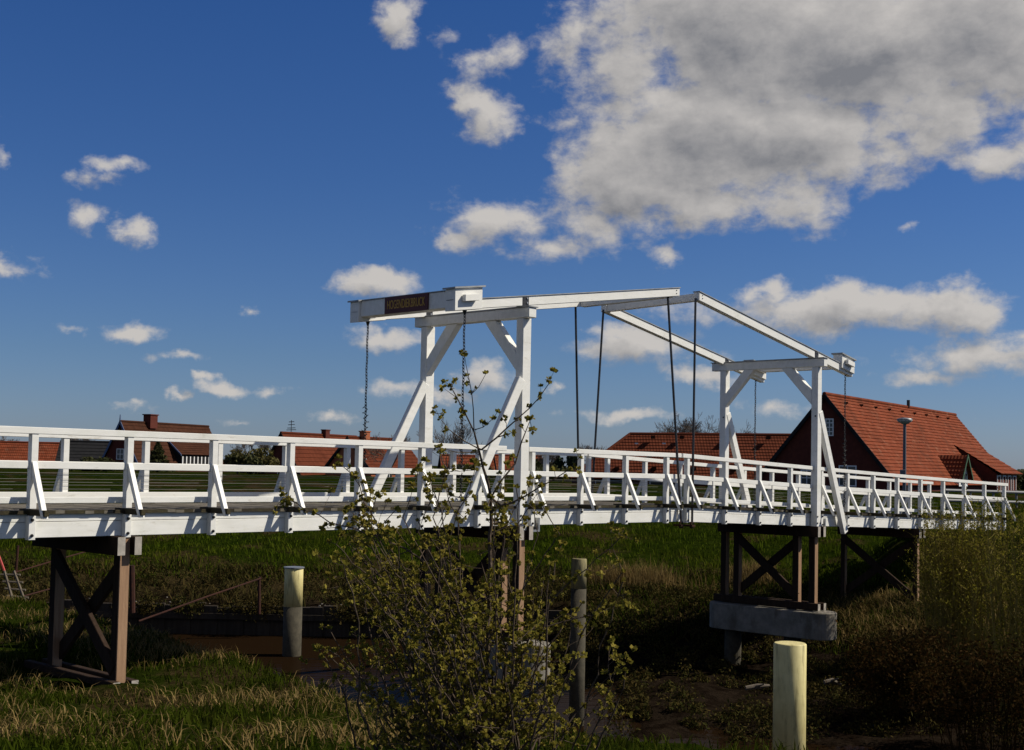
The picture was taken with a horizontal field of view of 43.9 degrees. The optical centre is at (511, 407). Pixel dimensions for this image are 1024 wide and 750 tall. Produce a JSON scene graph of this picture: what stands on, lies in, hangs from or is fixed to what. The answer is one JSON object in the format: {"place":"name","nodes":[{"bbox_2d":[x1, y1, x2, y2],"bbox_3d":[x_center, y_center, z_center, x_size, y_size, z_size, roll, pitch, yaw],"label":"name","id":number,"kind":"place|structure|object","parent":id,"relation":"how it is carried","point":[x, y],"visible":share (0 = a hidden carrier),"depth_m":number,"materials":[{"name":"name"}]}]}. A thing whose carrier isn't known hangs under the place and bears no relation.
{"place":"outdoors","nodes":[
{"label":"outdoors","id":0,"kind":"place"},
{"bbox_2d":[0,466,1023,749],"bbox_3d":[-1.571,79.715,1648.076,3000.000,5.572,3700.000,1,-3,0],"label":"ground","id":1,"kind":"structure","parent":0,"point":[664,722],"depth_m":38.24,"materials":[{"name":"green plant"}]},
{"bbox_2d":[0,557,28,598],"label":"wooden ladder","id":2,"kind":"object","parent":1,"relation":"on","point":[17,581],"visible":0.88,"depth_m":31.25,"materials":[{"name":"grey wood"}]},
{"bbox_2d":[0,441,59,460],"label":"red barn","id":3,"kind":"structure","parent":1,"relation":"on","point":[17,450],"depth_m":159.96,"materials":[{"name":"brick"}]},
{"bbox_2d":[55,440,108,461],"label":"slate roof house","id":4,"kind":"structure","parent":1,"relation":"on","point":[78,449],"depth_m":151.19,"materials":[{"name":"grey stone"}]},
{"bbox_2d":[24,535,141,684],"bbox_3d":[-6.730,3.105,19.846,2.826,2.326,0.420,-1,-4,43],"label":"timber trestle","id":5,"kind":"object","parent":1,"relation":"on","point":[121,549],"visible":0.73,"depth_m":19.50,"materials":[{"name":"brown wood"}]},
{"bbox_2d":[69,456,117,471],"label":"hedge bush","id":6,"kind":"object","parent":1,"relation":"on","point":[100,459],"visible":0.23,"depth_m":118.28,"materials":[{"name":"green plant"}]},
{"bbox_2d":[12,545,261,621],"bbox_3d":[-11.597,5.281,37.783,7.598,2.038,4.024,1,-3,0],"label":"rusty railing","id":7,"kind":"object","parent":1,"relation":"on","point":[132,585],"visible":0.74,"depth_m":39.31,"materials":[{"name":"metal"}]},
{"bbox_2d":[139,441,175,471],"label":"conifer tree","id":8,"kind":"object","parent":1,"relation":"on","point":[157,455],"visible":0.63,"depth_m":129.42,"materials":[{"name":"green plant"}]},
{"bbox_2d":[102,414,227,471],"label":"gabled house","id":9,"kind":"structure","parent":1,"relation":"on","point":[184,453],"depth_m":145.02,"materials":[{"name":"red tile"}]},
{"bbox_2d":[116,449,123,459],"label":"window","id":10,"kind":"structure","parent":9,"relation":"in","point":[119,452],"depth_m":139.82,"materials":[{"name":"white glass"}]},
{"bbox_2d":[182,456,208,463],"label":"picket fence","id":11,"kind":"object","parent":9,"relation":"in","point":[182,456],"depth_m":147.18,"materials":[{"name":"white wood"}]},
{"bbox_2d":[223,454,262,474],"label":"hedge bush","id":12,"kind":"object","parent":1,"relation":"on","point":[229,460],"visible":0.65,"depth_m":116.75,"materials":[{"name":"green plant"}]},
{"bbox_2d":[229,444,270,452],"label":"bare tree","id":13,"kind":"object","parent":1,"relation":"on","point":[251,446],"visible":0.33,"depth_m":148.92,"materials":[{"name":"brown plant"}]},
{"bbox_2d":[228,447,279,473],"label":"hedge bush","id":14,"kind":"object","parent":1,"relation":"on","point":[264,457],"visible":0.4,"depth_m":119.60,"materials":[{"name":"green plant"}]},
{"bbox_2d":[0,594,601,749],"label":"dry grass","id":15,"kind":"structure","parent":1,"relation":"on","point":[318,734],"depth_m":16.67,"materials":[{"name":"plant"}]},
{"bbox_2d":[46,599,570,637],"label":"sheet pile wall","id":16,"kind":"structure","parent":1,"relation":"on","point":[213,621],"depth_m":40.29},
{"bbox_2d":[263,420,355,474],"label":"tiled house","id":17,"kind":"structure","parent":1,"relation":"on","point":[312,456],"depth_m":134.12,"materials":[{"name":"red tile"}]},
{"bbox_2d":[324,431,417,476],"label":"brick house","id":18,"kind":"structure","parent":1,"relation":"on","point":[411,459],"depth_m":127.00,"materials":[{"name":"red brick"}]},
{"bbox_2d":[363,432,409,476],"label":"bare tree","id":19,"kind":"object","parent":1,"relation":"on","point":[380,450],"visible":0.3,"depth_m":109.69,"materials":[{"name":"brown plant"}]},
{"bbox_2d":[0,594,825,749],"bbox_3d":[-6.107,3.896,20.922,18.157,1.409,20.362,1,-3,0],"label":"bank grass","id":20,"kind":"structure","parent":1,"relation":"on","point":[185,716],"depth_m":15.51,"materials":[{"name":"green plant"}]},
{"bbox_2d":[416,418,482,492],"bbox_3d":[-2.632,2.273,59.943,3.152,3.893,2.972,-1,-4,43],"label":"bare tree","id":21,"kind":"object","parent":1,"relation":"on","point":[455,439],"visible":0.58,"depth_m":59.63,"materials":[{"name":"brown plant"}]},
{"bbox_2d":[0,552,908,642],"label":"bank brush","id":22,"kind":"object","parent":1,"relation":"on","point":[247,569],"visible":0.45,"depth_m":41.76,"materials":[{"name":"plant"}]},
{"bbox_2d":[273,349,638,749],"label":"budding shrub","id":23,"kind":"object","parent":1,"relation":"on","point":[476,717],"visible":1,"depth_m":9.27,"materials":[{"name":"green plant"}]},
{"bbox_2d":[414,463,507,478],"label":"hedge bush","id":24,"kind":"object","parent":1,"relation":"on","point":[470,476],"visible":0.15,"depth_m":119.59,"materials":[{"name":"green plant"}]},
{"bbox_2d":[438,454,494,469],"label":"distant house","id":25,"kind":"structure","parent":1,"relation":"on","point":[440,463],"depth_m":164.62,"materials":[{"name":"red brick"}]},
{"bbox_2d":[0,555,1023,748],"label":"bank scrub","id":26,"kind":"object","parent":1,"relation":"on","point":[591,643],"visible":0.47,"depth_m":35.13,"materials":[{"name":"green plant"}]},
{"bbox_2d":[0,490,1023,596],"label":"dike grass","id":27,"kind":"structure","parent":1,"relation":"on","point":[471,540],"depth_m":48.90,"materials":[{"name":"green plant"}]},
{"bbox_2d":[493,454,539,475],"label":"distant house","id":28,"kind":"structure","parent":1,"relation":"on","point":[496,459],"depth_m":169.26,"materials":[{"name":"red brick"}]},
{"bbox_2d":[488,465,575,480],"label":"hedge bush","id":29,"kind":"object","parent":1,"relation":"on","point":[540,468],"visible":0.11,"depth_m":118.28,"materials":[{"name":"green plant"}]},
{"bbox_2d":[535,459,557,468],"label":"hedge bush","id":30,"kind":"object","parent":1,"relation":"on","point":[537,463],"visible":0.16,"depth_m":149.58,"materials":[{"name":"green plant"}]},
{"bbox_2d":[536,455,558,465],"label":"bare tree","id":31,"kind":"object","parent":1,"relation":"on","point":[551,459],"visible":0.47,"depth_m":149.45,"materials":[{"name":"brown plant"}]},
{"bbox_2d":[553,456,563,468],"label":"conifer tree","id":32,"kind":"object","parent":1,"relation":"on","point":[556,462],"visible":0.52,"depth_m":189.26,"materials":[{"name":"green plant"}]},
{"bbox_2d":[559,456,576,468],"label":"round tree","id":33,"kind":"object","parent":1,"relation":"on","point":[570,460],"visible":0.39,"depth_m":189.19,"materials":[{"name":"green plant"}]},
{"bbox_2d":[580,442,604,460],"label":"bare tree","id":34,"kind":"object","parent":1,"relation":"on","point":[587,447],"visible":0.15,"depth_m":104.87,"materials":[{"name":"brown plant"}]},
{"bbox_2d":[568,432,790,486],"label":"barn","id":35,"kind":"structure","parent":1,"relation":"on","point":[767,447],"depth_m":95.60,"materials":[{"name":"red tile"}]},
{"bbox_2d":[595,480,621,483],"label":"window","id":36,"kind":"structure","parent":35,"relation":"in","point":[596,481],"depth_m":93.26,"materials":[{"name":"black glass"}]},
{"bbox_2d":[649,481,674,484],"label":"window","id":37,"kind":"structure","parent":35,"relation":"in","point":[649,481],"depth_m":93.26,"materials":[{"name":"black"}]},
{"bbox_2d":[650,411,718,432],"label":"bare tree","id":38,"kind":"object","parent":1,"relation":"on","point":[685,428],"visible":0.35,"depth_m":117.36,"materials":[{"name":"brown plant"}]},
{"bbox_2d":[586,555,786,590],"bbox_3d":[5.609,5.504,42.954,7.106,1.468,3.068,1,-3,0],"label":"reed belt","id":39,"kind":"object","parent":1,"relation":"on","point":[658,575],"visible":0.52,"depth_m":42.66,"materials":[{"name":"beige plant"}]},
{"bbox_2d":[695,415,753,432],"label":"bare tree","id":40,"kind":"object","parent":1,"relation":"on","point":[745,431],"visible":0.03,"depth_m":121.95,"materials":[{"name":"brown plant"}]},
{"bbox_2d":[745,684,769,689],"bbox_3d":[5.467,6.194,28.232,0.566,0.180,0.287,1,-3,0],"label":"driftwood","id":41,"kind":"object","parent":1,"relation":"on","point":[752,686],"visible":1,"depth_m":28.24,"materials":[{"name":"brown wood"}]},
{"bbox_2d":[565,530,1023,674],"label":"slope grass","id":42,"kind":"structure","parent":1,"relation":"on","point":[714,577],"depth_m":39.50,"materials":[{"name":"green plant"}]},
{"bbox_2d":[823,678,841,685],"bbox_3d":[7.268,6.193,28.736,0.429,0.218,0.286,1,-3,0],"label":"driftwood","id":43,"kind":"object","parent":1,"relation":"on","point":[830,680],"visible":0.91,"depth_m":28.74,"materials":[{"name":"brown wood"}]},
{"bbox_2d":[838,527,923,601],"bbox_3d":[11.263,4.830,38.846,2.706,2.383,0.400,-1,-4,43],"label":"timber trestle","id":44,"kind":"object","parent":1,"relation":"on","point":[874,564],"visible":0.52,"depth_m":38.77,"materials":[{"name":"brown wood"}]},
{"bbox_2d":[755,392,1022,490],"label":"farmhouse","id":45,"kind":"object","parent":1,"relation":"on","point":[941,444],"visible":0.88,"depth_m":84.02,"materials":[{"name":"red brick"}]},
{"bbox_2d":[801,469,810,483],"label":"window","id":46,"kind":"structure","parent":45,"relation":"in","point":[805,479],"depth_m":80.57,"materials":[{"name":"white"}]},
{"bbox_2d":[825,418,833,435],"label":"window","id":47,"kind":"structure","parent":45,"relation":"in","point":[829,422],"depth_m":79.81,"materials":[{"name":"white"}]},
{"bbox_2d":[839,465,856,486],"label":"window","id":48,"kind":"structure","parent":45,"relation":"in","point":[853,482],"depth_m":78.91,"materials":[{"name":"white"}]},
{"bbox_2d":[997,475,1015,489],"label":"shed dormer window","id":49,"kind":"structure","parent":45,"relation":"in","point":[997,475],"depth_m":96.62,"materials":[{"name":"white wood"}]},
{"bbox_2d":[897,418,912,513],"bbox_3d":[16.042,2.865,51.938,0.630,4.942,0.630,1,-3,0],"label":"street lamp","id":50,"kind":"object","parent":1,"relation":"on","point":[904,421],"visible":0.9,"depth_m":51.91,"materials":[{"name":"grey metal"}]},
{"bbox_2d":[826,619,985,731],"bbox_3d":[8.774,5.776,27.700,3.815,2.396,3.530,1,-3,0],"label":"bramble thicket","id":51,"kind":"object","parent":1,"relation":"on","point":[892,660],"visible":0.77,"depth_m":27.26,"materials":[{"name":"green plant"}]},
{"bbox_2d":[807,582,1023,656],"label":"dry grass belt","id":52,"kind":"object","parent":1,"relation":"on","point":[879,619],"visible":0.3,"depth_m":36.63,"materials":[{"name":"plant"}]},
{"bbox_2d":[904,535,1002,641],"bbox_3d":[11.815,5.031,33.825,2.908,3.349,3.051,1,-3,0],"label":"willow shrub","id":53,"kind":"object","parent":1,"relation":"on","point":[927,588],"visible":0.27,"depth_m":33.30,"materials":[{"name":"green plant"}]},
{"bbox_2d":[888,633,1023,749],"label":"bramble thicket","id":54,"kind":"object","parent":1,"relation":"on","point":[972,678],"visible":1,"depth_m":24.40,"materials":[{"name":"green plant"}]},
{"bbox_2d":[898,499,1020,677],"bbox_3d":[11.656,4.653,32.789,3.187,4.758,3.558,0,-3,14],"label":"willow shrub","id":55,"kind":"object","parent":1,"relation":"on","point":[943,603],"visible":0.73,"depth_m":32.49,"materials":[{"name":"green plant"}]},
{"bbox_2d":[945,489,1023,509],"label":"road railing","id":56,"kind":"object","parent":1,"relation":"on","point":[1015,492],"visible":0.46,"depth_m":61.94,"materials":[{"name":"grey"}]},
{"bbox_2d":[958,487,1023,714],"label":"willow shrub","id":57,"kind":"object","parent":1,"relation":"on","point":[1012,618],"visible":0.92,"depth_m":28.60,"materials":[{"name":"green plant"}]},
{"bbox_2d":[1017,469,1023,485],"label":"round tree","id":58,"kind":"object","parent":1,"relation":"on","point":[1020,478],"visible":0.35,"depth_m":114.36,"materials":[{"name":"green plant"}]},
{"bbox_2d":[1017,481,1023,489],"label":"round tree","id":59,"kind":"object","parent":1,"relation":"on","point":[1020,486],"visible":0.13,"depth_m":118.08,"materials":[{"name":"green plant"}]},
{"bbox_2d":[0,0,1023,469],"label":"sky","id":60,"kind":"structure","parent":0,"point":[196,196],"materials":[{"name":"blue"}]},
{"bbox_2d":[165,633,1023,749],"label":"river","id":61,"kind":"structure","parent":0,"point":[266,649],"depth_m":33.31,"materials":[{"name":"black liquid"}]},
{"bbox_2d":[282,566,304,656],"bbox_3d":[-6.266,6.398,36.237,0.590,3.721,0.590,1,-3,0],"label":"mooring pile","id":62,"kind":"object","parent":61,"relation":"in","point":[292,610],"visible":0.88,"depth_m":36.05,"materials":[{"name":"beige paint"}]},
{"bbox_2d":[404,627,550,717],"bbox_3d":[-0.803,6.373,26.002,3.880,3.440,0.880,-1,-4,43],"label":"concrete pile cap","id":63,"kind":"object","parent":61,"relation":"in","point":[500,671],"visible":0.11,"depth_m":25.05,"materials":[{"name":"grey concrete"}]},
{"bbox_2d":[415,526,532,641],"bbox_3d":[-0.873,3.520,26.309,3.176,2.284,0.420,-1,-4,43],"label":"timber trestle","id":64,"kind":"object","parent":63,"relation":"on","point":[477,574],"visible":0.24,"depth_m":25.84,"materials":[{"name":"brown wood"}]},
{"bbox_2d":[0,285,1017,539],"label":"wooden drawbridge","id":65,"kind":"object","parent":64,"relation":"on","point":[214,509],"visible":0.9,"depth_m":26.06,"materials":[{"name":"white paint"}]},
{"bbox_2d":[362,321,369,491],"bbox_3d":[-3.025,0.005,26.252,0.163,3.639,0.099,2,-3,-13],"label":"hanging chain","id":66,"kind":"object","parent":65,"relation":"hanging from","point":[364,424],"visible":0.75,"depth_m":26.25,"materials":[{"name":"black metal"}]},
{"bbox_2d":[457,310,466,498],"bbox_3d":[-0.944,-0.071,24.266,0.161,3.649,0.099,2,-3,-13],"label":"hanging chain","id":67,"kind":"object","parent":65,"relation":"hanging from","point":[462,425],"visible":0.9,"depth_m":24.25,"materials":[{"name":"black metal"}]},
{"bbox_2d":[752,380,756,500],"bbox_3d":[7.061,0.938,36.936,0.162,3.736,0.099,2,-3,-13],"label":"hanging chain","id":68,"kind":"object","parent":65,"relation":"hanging from","point":[754,439],"visible":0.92,"depth_m":36.93,"materials":[{"name":"black metal"}]},
{"bbox_2d":[842,374,846,507],"bbox_3d":[9.156,0.853,34.965,0.162,3.786,0.099,2,-3,-13],"label":"hanging chain","id":69,"kind":"object","parent":65,"relation":"hanging from","point":[844,439],"visible":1,"depth_m":34.96,"materials":[{"name":"black metal"}]},
{"bbox_2d":[569,558,586,726],"bbox_3d":[1.401,5.616,27.271,0.330,4.755,0.330,1,-3,0],"label":"mooring pile","id":70,"kind":"object","parent":61,"relation":"in","point":[577,684],"visible":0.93,"depth_m":27.17,"materials":[{"name":"yellow paint"}]},
{"bbox_2d":[709,601,836,664],"bbox_3d":[6.976,6.998,34.258,3.800,3.260,0.880,-1,-4,43],"label":"concrete pile cap","id":71,"kind":"object","parent":61,"relation":"in","point":[733,620],"visible":0.69,"depth_m":33.93,"materials":[{"name":"grey concrete"}]},
{"bbox_2d":[713,523,825,610],"bbox_3d":[6.974,4.255,34.548,3.276,2.206,0.420,-1,-4,43],"label":"timber trestle","id":72,"kind":"object","parent":71,"relation":"on","point":[794,545],"visible":0.84,"depth_m":34.35,"materials":[{"name":"brown wood"}]},
{"bbox_2d":[772,641,806,749],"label":"mooring pile","id":73,"kind":"object","parent":61,"relation":"in","point":[789,690],"visible":1,"depth_m":22.06,"materials":[{"name":"beige paint"}]}
]}

